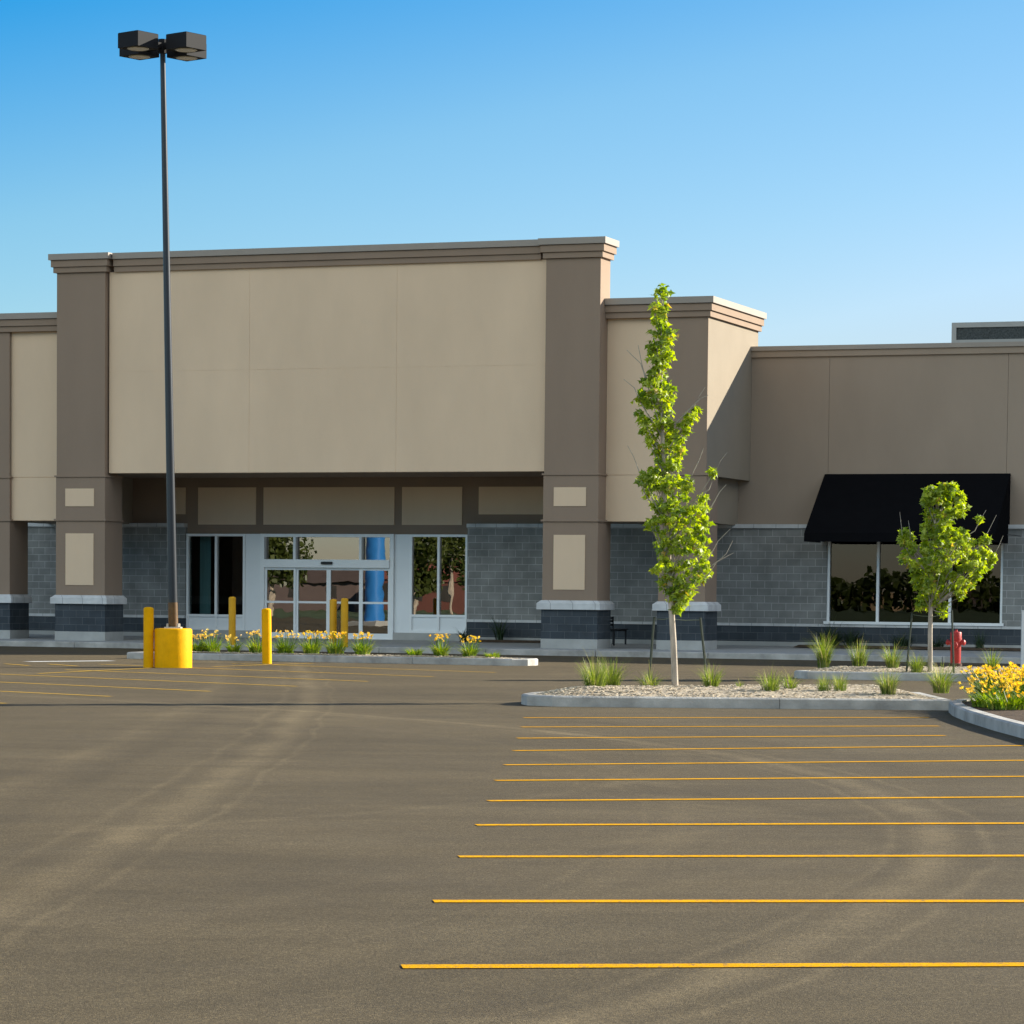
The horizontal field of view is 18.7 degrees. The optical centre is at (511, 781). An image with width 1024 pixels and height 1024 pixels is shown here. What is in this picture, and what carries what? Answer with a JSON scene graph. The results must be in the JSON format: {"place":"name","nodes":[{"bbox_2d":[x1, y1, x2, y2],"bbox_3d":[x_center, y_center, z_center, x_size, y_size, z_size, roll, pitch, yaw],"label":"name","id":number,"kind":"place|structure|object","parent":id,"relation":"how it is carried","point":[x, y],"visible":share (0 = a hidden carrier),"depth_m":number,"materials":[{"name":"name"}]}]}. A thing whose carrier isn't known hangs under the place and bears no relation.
{"place":"outdoors","nodes":[
{"label":"outdoors","id":0,"kind":"place"},
{"bbox_2d":[0,634,1020,656],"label":"pavement","id":1,"kind":"structure","parent":0,"point":[616,647],"depth_m":82.92,"materials":[{"name":"concrete"}]},
{"bbox_2d":[228,597,235,644],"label":"bollard","id":2,"kind":"object","parent":1,"relation":"on","point":[232,616],"visible":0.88,"depth_m":81.82,"materials":[{"name":"yellow metal"}]},
{"bbox_2d":[329,599,336,646],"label":"bollard","id":3,"kind":"object","parent":1,"relation":"on","point":[333,617],"visible":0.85,"depth_m":80.42,"materials":[{"name":"yellow metal"}]},
{"bbox_2d":[341,598,347,646],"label":"bollard","id":4,"kind":"object","parent":1,"relation":"on","point":[344,614],"visible":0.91,"depth_m":80.22,"materials":[{"name":"yellow metal"}]},
{"bbox_2d":[0,236,1023,653],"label":"store building","id":5,"kind":"structure","parent":1,"relation":"on","point":[408,440],"depth_m":83.87,"materials":[{"name":"beige paint"}]},
{"bbox_2d":[186,534,245,629],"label":"window","id":6,"kind":"structure","parent":5,"relation":"in","point":[216,621],"depth_m":89.99,"materials":[{"name":"white metal"}]},
{"bbox_2d":[260,534,394,639],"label":"door","id":7,"kind":"structure","parent":5,"relation":"in","point":[358,568],"depth_m":88.75,"materials":[{"name":"clear glass"}]},
{"bbox_2d":[409,534,466,633],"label":"window","id":8,"kind":"structure","parent":5,"relation":"in","point":[438,562],"depth_m":87.59,"materials":[{"name":"clear glass"}]},
{"bbox_2d":[826,542,1003,622],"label":"window","id":9,"kind":"structure","parent":5,"relation":"in","point":[867,582],"depth_m":83.13,"materials":[{"name":"black glass"}]},
{"bbox_2d":[951,321,1023,342],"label":"rooftop screen","id":10,"kind":"object","parent":5,"relation":"on","point":[1008,331],"visible":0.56,"depth_m":86.29,"materials":[{"name":"grey metal"}]},
{"bbox_2d":[610,616,627,645],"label":"bench","id":11,"kind":"object","parent":1,"relation":"on","point":[613,629],"visible":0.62,"depth_m":84.93,"materials":[{"name":"black metal"}]},
{"bbox_2d":[459,639,1020,650],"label":"planting soil","id":12,"kind":"structure","parent":1,"relation":"on","point":[836,646],"depth_m":82.20,"materials":[{"name":"brown soil"}]},
{"bbox_2d":[453,627,480,640],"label":"yucca","id":13,"kind":"object","parent":12,"relation":"on","point":[463,636],"visible":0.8,"depth_m":86.53,"materials":[{"name":"green plant"}]},
{"bbox_2d":[480,616,511,639],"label":"yucca","id":14,"kind":"object","parent":12,"relation":"on","point":[500,635],"visible":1,"depth_m":86.37,"materials":[{"name":"green plant"}]},
{"bbox_2d":[810,616,854,645],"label":"shrub","id":15,"kind":"object","parent":12,"relation":"on","point":[833,637],"visible":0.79,"depth_m":82.87,"materials":[{"name":"green plant"}]},
{"bbox_2d":[836,626,870,645],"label":"shrub","id":16,"kind":"object","parent":12,"relation":"on","point":[851,640],"visible":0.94,"depth_m":82.58,"materials":[{"name":"green plant"}]},
{"bbox_2d":[889,629,918,646],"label":"shrub","id":17,"kind":"object","parent":12,"relation":"on","point":[901,642],"visible":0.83,"depth_m":82.29,"materials":[{"name":"green plant"}]},
{"bbox_2d":[924,635,948,646],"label":"shrub","id":18,"kind":"object","parent":12,"relation":"on","point":[939,643],"visible":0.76,"depth_m":81.93,"materials":[{"name":"green plant"}]},
{"bbox_2d":[971,627,986,647],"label":"shrub","id":19,"kind":"object","parent":12,"relation":"on","point":[980,643],"visible":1,"depth_m":81.39,"materials":[{"name":"green plant"}]},
{"bbox_2d":[0,646,1023,1023],"bbox_3d":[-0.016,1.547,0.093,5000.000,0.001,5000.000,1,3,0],"label":"parking lot","id":20,"kind":"structure","parent":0,"point":[228,844],"depth_m":18.91,"materials":[{"name":"grey asphalt"}]},
{"bbox_2d":[27,661,56,661],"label":"stop line","id":21,"kind":"object","parent":20,"relation":"on","point":[41,661],"visible":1,"depth_m":67.43,"materials":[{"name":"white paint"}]},
{"bbox_2d":[5,691,96,695],"bbox_3d":[-9.125,-1.472,48.730,8.975,0.001,0.110,4,5,44],"label":"parking line","id":22,"kind":"object","parent":20,"relation":"on","point":[50,693],"visible":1,"depth_m":46.61,"materials":[{"name":"paint"}]},
{"bbox_2d":[54,668,141,672],"bbox_3d":[-8.028,-2.147,60.084,0.100,0.001,5.220,2,4,17],"label":"parking line","id":23,"kind":"object","parent":20,"relation":"on","point":[96,670],"visible":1,"depth_m":60.15,"materials":[{"name":"paint"}]},
{"bbox_2d":[8,682,197,690],"bbox_3d":[-7.934,-1.628,51.535,8.975,0.001,0.110,4,5,44],"label":"parking line","id":24,"kind":"object","parent":20,"relation":"on","point":[105,686],"visible":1,"depth_m":50.27,"materials":[{"name":"paint"}]},
{"bbox_2d":[8,674,282,685],"bbox_3d":[-6.802,-1.800,54.589,8.975,0.001,0.110,4,5,44],"label":"parking line","id":25,"kind":"object","parent":20,"relation":"on","point":[154,680],"visible":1,"depth_m":53.98,"materials":[{"name":"paint"}]},
{"bbox_2d":[143,607,153,667],"bbox_3d":[-7.390,-2.938,63.242,0.210,1.231,0.210,1,3,0],"label":"bollard","id":26,"kind":"object","parent":20,"relation":"on","point":[148,637],"visible":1,"depth_m":63.16,"materials":[{"name":"yellow metal"}]},
{"bbox_2d":[118,30,206,667],"bbox_3d":[-7.099,-8.648,62.999,1.758,12.663,1.758,0,3,-5],"label":"lamp post","id":27,"kind":"object","parent":20,"relation":"on","point":[172,643],"visible":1,"depth_m":62.96,"materials":[{"name":"black metal"}]},
{"bbox_2d":[85,670,350,680],"bbox_3d":[-5.626,-1.978,57.756,8.576,0.001,0.110,4,5,44],"label":"parking line","id":28,"kind":"object","parent":20,"relation":"on","point":[220,675],"visible":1,"depth_m":57.57,"materials":[{"name":"paint"}]},
{"bbox_2d":[261,608,271,663],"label":"bollard","id":29,"kind":"object","parent":20,"relation":"on","point":[266,640],"visible":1,"depth_m":67.45,"materials":[{"name":"yellow metal"}]},
{"bbox_2d":[208,668,434,676],"bbox_3d":[-4.214,-2.159,61.005,7.579,0.001,0.110,4,5,44],"label":"parking line","id":30,"kind":"object","parent":20,"relation":"on","point":[321,672],"visible":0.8,"depth_m":60.52,"materials":[{"name":"paint"}]},
{"bbox_2d":[127,652,537,665],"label":"island kerb","id":31,"kind":"structure","parent":20,"relation":"on","point":[377,659],"depth_m":69.33,"materials":[{"name":"concrete"}]},
{"bbox_2d":[233,663,471,671],"bbox_3d":[-3.206,-2.373,64.736,7.978,0.001,0.110,4,5,44],"label":"parking line","id":32,"kind":"object","parent":20,"relation":"on","point":[354,667],"visible":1,"depth_m":64.86,"materials":[{"name":"paint"}]},
{"bbox_2d":[192,651,523,658],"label":"stone chips","id":33,"kind":"object","parent":20,"relation":"on","point":[368,654],"visible":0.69,"depth_m":69.59,"materials":[{"name":"gravel"}]},
{"bbox_2d":[192,634,208,651],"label":"daylily","id":34,"kind":"object","parent":33,"relation":"on","point":[197,647],"visible":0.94,"depth_m":71.21,"materials":[{"name":"green plant"}]},
{"bbox_2d":[197,629,226,651],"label":"daylily","id":35,"kind":"object","parent":33,"relation":"on","point":[214,647],"visible":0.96,"depth_m":71.27,"materials":[{"name":"green plant"}]},
{"bbox_2d":[219,634,244,652],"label":"daylily","id":36,"kind":"object","parent":33,"relation":"on","point":[235,648],"visible":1,"depth_m":70.90,"materials":[{"name":"green plant"}]},
{"bbox_2d":[240,629,276,652],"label":"daylily","id":37,"kind":"object","parent":33,"relation":"on","point":[253,647],"visible":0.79,"depth_m":70.80,"materials":[{"name":"green plant"}]},
{"bbox_2d":[272,630,299,653],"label":"daylily","id":38,"kind":"object","parent":33,"relation":"on","point":[283,648],"visible":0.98,"depth_m":70.42,"materials":[{"name":"green plant"}]},
{"bbox_2d":[296,630,324,653],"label":"daylily","id":39,"kind":"object","parent":33,"relation":"on","point":[309,647],"visible":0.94,"depth_m":70.35,"materials":[{"name":"green plant"}]},
{"bbox_2d":[320,630,351,653],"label":"daylily","id":40,"kind":"object","parent":33,"relation":"on","point":[336,648],"visible":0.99,"depth_m":69.99,"materials":[{"name":"green plant"}]},
{"bbox_2d":[345,631,384,654],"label":"daylily","id":41,"kind":"object","parent":33,"relation":"on","point":[362,649],"visible":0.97,"depth_m":69.91,"materials":[{"name":"green plant"}]},
{"bbox_2d":[401,647,427,655],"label":"daylily","id":42,"kind":"object","parent":33,"relation":"on","point":[412,652],"visible":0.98,"depth_m":69.41,"materials":[{"name":"green plant"}]},
{"bbox_2d":[421,633,452,655],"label":"daylily","id":43,"kind":"object","parent":33,"relation":"on","point":[438,650],"visible":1,"depth_m":69.19,"materials":[{"name":"green plant"}]},
{"bbox_2d":[451,635,482,656],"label":"daylily","id":44,"kind":"object","parent":33,"relation":"on","point":[469,651],"visible":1,"depth_m":68.95,"materials":[{"name":"green plant"}]},
{"bbox_2d":[483,651,500,657],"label":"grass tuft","id":45,"kind":"object","parent":33,"relation":"on","point":[497,654],"visible":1,"depth_m":68.77,"materials":[{"name":"green plant"}]},
{"bbox_2d":[0,641,1020,663],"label":"pavement kerb","id":46,"kind":"structure","parent":20,"relation":"on","point":[839,657],"depth_m":79.58,"materials":[{"name":"concrete"}]},
{"bbox_2d":[584,726,783,726],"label":"parking line","id":47,"kind":"object","parent":20,"relation":"on","point":[683,726],"visible":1,"depth_m":37.09,"materials":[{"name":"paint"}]},
{"bbox_2d":[401,962,1023,967],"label":"parking line","id":48,"kind":"object","parent":20,"relation":"on","point":[697,965],"visible":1,"depth_m":13.07,"materials":[{"name":"paint"}]},
{"bbox_2d":[523,717,929,717],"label":"parking line","id":49,"kind":"object","parent":20,"relation":"on","point":[726,717],"visible":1,"depth_m":39.99,"materials":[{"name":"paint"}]},
{"bbox_2d":[433,900,1023,901],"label":"parking line","id":50,"kind":"object","parent":20,"relation":"on","point":[728,900],"visible":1,"depth_m":15.85,"materials":[{"name":"paint"}]},
{"bbox_2d":[534,684,935,698],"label":"stone chips","id":51,"kind":"object","parent":20,"relation":"on","point":[810,686],"visible":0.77,"depth_m":44.15,"materials":[{"name":"beige gravel"}]},
{"bbox_2d":[569,647,620,686],"bbox_3d":[1.107,-1.615,44.485,1.207,0.727,1.158,1,3,0],"label":"grass tuft","id":52,"kind":"object","parent":51,"relation":"on","point":[595,679],"visible":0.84,"depth_m":44.30,"materials":[{"name":"green plant"}]},
{"bbox_2d":[589,650,635,686],"bbox_3d":[1.479,-1.630,45.133,1.083,0.622,1.049,3,4,39],"label":"grass tuft","id":53,"kind":"object","parent":51,"relation":"on","point":[613,679],"visible":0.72,"depth_m":45.08,"materials":[{"name":"green plant"}]},
{"bbox_2d":[629,664,667,685],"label":"grass tuft","id":54,"kind":"object","parent":51,"relation":"on","point":[648,681],"visible":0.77,"depth_m":44.94,"materials":[{"name":"green plant"}]},
{"bbox_2d":[648,617,668,677],"bbox_3d":[2.147,-1.881,45.267,0.345,1.039,0.044,1,3,0],"label":"tree stake","id":55,"kind":"object","parent":51,"relation":"on","point":[651,647],"visible":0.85,"depth_m":45.24,"materials":[{"name":"wood"}]},
{"bbox_2d":[624,283,732,685],"bbox_3d":[2.418,-4.303,45.120,1.633,5.824,0.829,1,3,0],"label":"maple tree","id":56,"kind":"object","parent":51,"relation":"on","point":[663,479],"visible":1,"depth_m":45.03,"materials":[{"name":"green plant"}]},
{"bbox_2d":[675,618,706,676],"bbox_3d":[2.597,-1.877,45.267,0.557,1.025,0.044,1,3,0],"label":"tree stake","id":57,"kind":"object","parent":51,"relation":"on","point":[703,645],"visible":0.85,"depth_m":45.24,"materials":[{"name":"wood"}]},
{"bbox_2d":[695,659,730,686],"bbox_3d":[2.912,-1.576,44.934,0.714,0.553,0.688,1,4,12],"label":"grass tuft","id":58,"kind":"object","parent":51,"relation":"on","point":[709,680],"visible":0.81,"depth_m":44.92,"materials":[{"name":"green plant"}]},
{"bbox_2d":[749,666,784,690],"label":"grass tuft","id":59,"kind":"object","parent":51,"relation":"on","point":[769,684],"visible":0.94,"depth_m":44.41,"materials":[{"name":"green plant"}]},
{"bbox_2d":[778,666,810,688],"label":"grass tuft","id":60,"kind":"object","parent":51,"relation":"on","point":[790,685],"visible":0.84,"depth_m":44.94,"materials":[{"name":"green plant"}]},
{"bbox_2d":[811,670,835,690],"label":"grass tuft","id":61,"kind":"object","parent":51,"relation":"on","point":[822,687],"visible":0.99,"depth_m":44.65,"materials":[{"name":"green plant"}]},
{"bbox_2d":[831,673,849,690],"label":"grass tuft","id":62,"kind":"object","parent":51,"relation":"on","point":[841,686],"visible":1,"depth_m":44.73,"materials":[{"name":"green plant"}]},
{"bbox_2d":[867,665,908,694],"bbox_3d":[5.364,-1.493,44.385,0.726,0.498,0.832,-2,5,-41],"label":"grass tuft","id":63,"kind":"object","parent":51,"relation":"on","point":[886,687],"visible":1,"depth_m":44.33,"materials":[{"name":"green plant"}]},
{"bbox_2d":[918,660,965,692],"bbox_3d":[6.161,-1.576,44.635,1.136,0.605,1.142,-2,5,-40],"label":"grass tuft","id":64,"kind":"object","parent":51,"relation":"on","point":[941,685],"visible":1,"depth_m":44.53,"materials":[{"name":"green plant"}]},
{"bbox_2d":[521,691,951,709],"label":"island kerb","id":65,"kind":"structure","parent":20,"relation":"on","point":[533,699],"depth_m":43.40,"materials":[{"name":"concrete"}]},
{"bbox_2d":[458,855,1023,856],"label":"parking line","id":66,"kind":"object","parent":20,"relation":"on","point":[728,855],"visible":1,"depth_m":18.60,"materials":[{"name":"paint"}]},
{"bbox_2d":[475,822,1023,825],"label":"parking line","id":67,"kind":"object","parent":20,"relation":"on","point":[758,823],"visible":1,"depth_m":21.25,"materials":[{"name":"paint"}]},
{"bbox_2d":[559,735,945,737],"bbox_3d":[2.490,-0.499,34.516,5.168,0.001,0.130,-1,4,-20],"label":"parking line","id":68,"kind":"object","parent":20,"relation":"on","point":[742,736],"visible":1,"depth_m":34.61,"materials":[{"name":"paint"}]},
{"bbox_2d":[487,796,1023,800],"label":"parking line","id":69,"kind":"object","parent":20,"relation":"on","point":[756,798],"visible":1,"depth_m":23.94,"materials":[{"name":"paint"}]},
{"bbox_2d":[496,776,1023,780],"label":"parking line","id":70,"kind":"object","parent":20,"relation":"on","point":[759,778],"visible":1,"depth_m":26.59,"materials":[{"name":"paint"}]},
{"bbox_2d":[503,760,1023,764],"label":"parking line","id":71,"kind":"object","parent":20,"relation":"on","point":[762,762],"visible":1,"depth_m":29.18,"materials":[{"name":"paint"}]},
{"bbox_2d":[513,745,1023,750],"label":"parking line","id":72,"kind":"object","parent":20,"relation":"on","point":[752,748],"visible":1,"depth_m":31.86,"materials":[{"name":"paint"}]},
{"bbox_2d":[794,670,1010,681],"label":"island kerb","id":73,"kind":"structure","parent":20,"relation":"on","point":[803,674],"depth_m":59.21,"materials":[{"name":"concrete"}]},
{"bbox_2d":[807,666,1021,673],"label":"stone chips","id":74,"kind":"object","parent":20,"relation":"on","point":[846,668],"visible":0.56,"depth_m":59.86,"materials":[{"name":"beige gravel"}]},
{"bbox_2d":[804,633,843,668],"bbox_3d":[5.942,-2.665,60.652,1.489,0.926,1.586,2,4,27],"label":"grass tuft","id":75,"kind":"object","parent":74,"relation":"on","point":[823,654],"visible":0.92,"depth_m":60.45,"materials":[{"name":"green plant"}]},
{"bbox_2d":[844,637,874,666],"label":"grass tuft","id":76,"kind":"object","parent":74,"relation":"on","point":[858,658],"visible":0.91,"depth_m":60.47,"materials":[{"name":"green plant"}]},
{"bbox_2d":[877,641,906,667],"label":"grass tuft","id":77,"kind":"object","parent":74,"relation":"on","point":[890,662],"visible":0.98,"depth_m":60.08,"materials":[{"name":"green plant"}]},
{"bbox_2d":[892,648,933,671],"bbox_3d":[7.723,-2.339,59.346,0.909,0.504,1.057,-2,5,-40],"label":"grass tuft","id":78,"kind":"object","parent":74,"relation":"on","point":[917,666],"visible":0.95,"depth_m":59.28,"materials":[{"name":"green plant"}]},
{"bbox_2d":[905,613,927,671],"bbox_3d":[7.756,-2.650,59.443,0.454,1.149,0.044,1,3,0],"label":"tree stake","id":79,"kind":"object","parent":74,"relation":"on","point":[909,640],"visible":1,"depth_m":59.43,"materials":[{"name":"wood"}]},
{"bbox_2d":[932,610,954,672],"bbox_3d":[8.187,-2.667,59.142,0.490,1.195,0.044,1,3,0],"label":"tree stake","id":80,"kind":"object","parent":74,"relation":"on","point":[953,661],"visible":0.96,"depth_m":59.12,"materials":[{"name":"green metal"}]},
{"bbox_2d":[896,480,1002,670],"bbox_3d":[8.341,-3.924,59.328,1.823,3.632,1.589,-1,4,-29],"label":"maple tree","id":81,"kind":"object","parent":74,"relation":"on","point":[945,495],"visible":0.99,"depth_m":59.24,"materials":[{"name":"green plant"}]},
{"bbox_2d":[946,630,965,666],"bbox_3d":[8.755,-2.570,61.418,0.390,0.863,0.330,2,4,20],"label":"fire hydrant","id":82,"kind":"object","parent":74,"relation":"on","point":[958,641],"visible":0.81,"depth_m":61.36,"materials":[{"name":"red metal"}]},
{"bbox_2d":[980,649,1005,670],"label":"grass tuft","id":83,"kind":"object","parent":74,"relation":"on","point":[991,663],"visible":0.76,"depth_m":58.48,"materials":[{"name":"green plant"}]},
{"bbox_2d":[949,698,1023,738],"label":"island kerb","id":84,"kind":"structure","parent":20,"relation":"on","point":[958,708],"depth_m":37.73,"materials":[{"name":"concrete"}]},
{"bbox_2d":[963,701,1023,721],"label":"island bed","id":85,"kind":"object","parent":20,"relation":"on","point":[1017,715],"visible":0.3,"depth_m":39.16,"materials":[{"name":"soil"}]},
{"bbox_2d":[960,668,1019,695],"bbox_3d":[6.724,-1.317,42.542,1.353,0.484,1.249,1,3,0],"label":"daylily","id":86,"kind":"object","parent":85,"relation":"on","point":[979,672],"visible":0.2,"depth_m":42.51,"materials":[{"name":"yellow plant"}]},
{"bbox_2d":[958,681,1023,706],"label":"daylily","id":87,"kind":"object","parent":85,"relation":"on","point":[977,702],"visible":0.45,"depth_m":40.85,"materials":[{"name":"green plant"}]},
{"bbox_2d":[963,664,1023,693],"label":"daylily","id":88,"kind":"object","parent":85,"relation":"on","point":[991,668],"visible":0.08,"depth_m":43.25,"materials":[{"name":"yellow plant"}]},
{"bbox_2d":[968,686,1023,709],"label":"daylily","id":89,"kind":"object","parent":85,"relation":"on","point":[997,703],"visible":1,"depth_m":40.00,"materials":[{"name":"green plant"}]},
{"bbox_2d":[979,672,1023,695],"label":"daylily","id":90,"kind":"object","parent":85,"relation":"on","point":[1012,680],"visible":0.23,"depth_m":41.58,"materials":[{"name":"yellow plant"}]},
{"bbox_2d":[1000,667,1023,686],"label":"daylily","id":91,"kind":"object","parent":85,"relation":"on","point":[1021,670],"visible":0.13,"depth_m":42.31,"materials":[{"name":"yellow plant"}]},
{"bbox_2d":[1003,678,1023,702],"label":"daylily","id":92,"kind":"object","parent":85,"relation":"on","point":[1014,684],"visible":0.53,"depth_m":40.53,"materials":[{"name":"yellow plant"}]},
{"bbox_2d":[1020,610,1023,666],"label":"marker post","id":93,"kind":"object","parent":20,"relation":"on","point":[1022,638],"visible":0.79,"depth_m":70.40,"materials":[{"name":"white metal"}]},
{"bbox_2d":[0,0,1023,345],"label":"sky","id":94,"kind":"structure","parent":0,"point":[841,172],"materials":[{"name":"blue"}]}
]}

